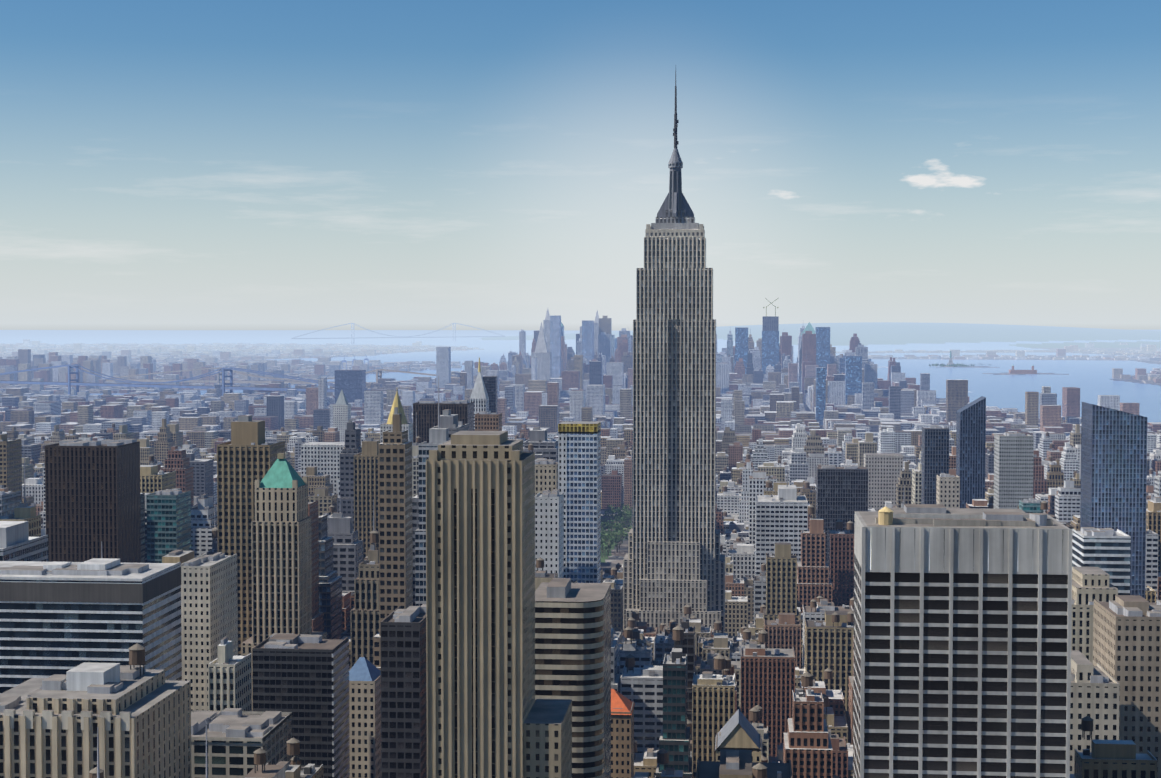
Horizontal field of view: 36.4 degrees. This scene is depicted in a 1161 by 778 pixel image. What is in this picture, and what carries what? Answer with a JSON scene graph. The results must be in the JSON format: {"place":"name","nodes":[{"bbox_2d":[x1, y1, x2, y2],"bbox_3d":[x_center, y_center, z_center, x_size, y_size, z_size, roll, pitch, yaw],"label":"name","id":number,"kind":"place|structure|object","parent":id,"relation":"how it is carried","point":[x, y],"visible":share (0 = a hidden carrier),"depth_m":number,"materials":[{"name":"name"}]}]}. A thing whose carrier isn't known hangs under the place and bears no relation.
{"place":"outdoors","nodes":[
{"label":"outdoors","id":0,"kind":"place"},
{"bbox_2d":[0,322,1160,574],"bbox_3d":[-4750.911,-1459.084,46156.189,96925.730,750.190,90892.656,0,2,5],"label":"ground","id":1,"kind":"structure","parent":0,"point":[996,382],"depth_m":14971.52,"materials":[{"name":"blue liquid"}]},
{"bbox_2d":[0,323,1036,394],"bbox_3d":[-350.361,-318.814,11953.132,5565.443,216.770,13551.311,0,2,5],"label":"bridges","id":2,"kind":"structure","parent":1,"relation":"on","point":[154,382],"depth_m":5811.29,"materials":[{"name":"grey metal"}]},
{"bbox_2d":[0,72,1160,777],"bbox_3d":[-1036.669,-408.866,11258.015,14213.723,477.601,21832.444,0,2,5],"label":"city buildings","id":3,"kind":"structure","parent":1,"relation":"on","point":[894,574],"depth_m":894.75,"materials":[{"name":"grey concrete"}]},
{"bbox_2d":[601,363,991,557],"bbox_3d":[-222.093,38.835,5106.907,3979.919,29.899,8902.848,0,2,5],"label":"trees","id":4,"kind":"object","parent":1,"relation":"on","point":[607,539],"visible":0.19,"depth_m":2071.74,"materials":[{"name":"green plant"}]},
{"bbox_2d":[0,0,1160,330],"label":"sky","id":5,"kind":"structure","parent":0,"point":[165,164],"materials":[{"name":"blue"}]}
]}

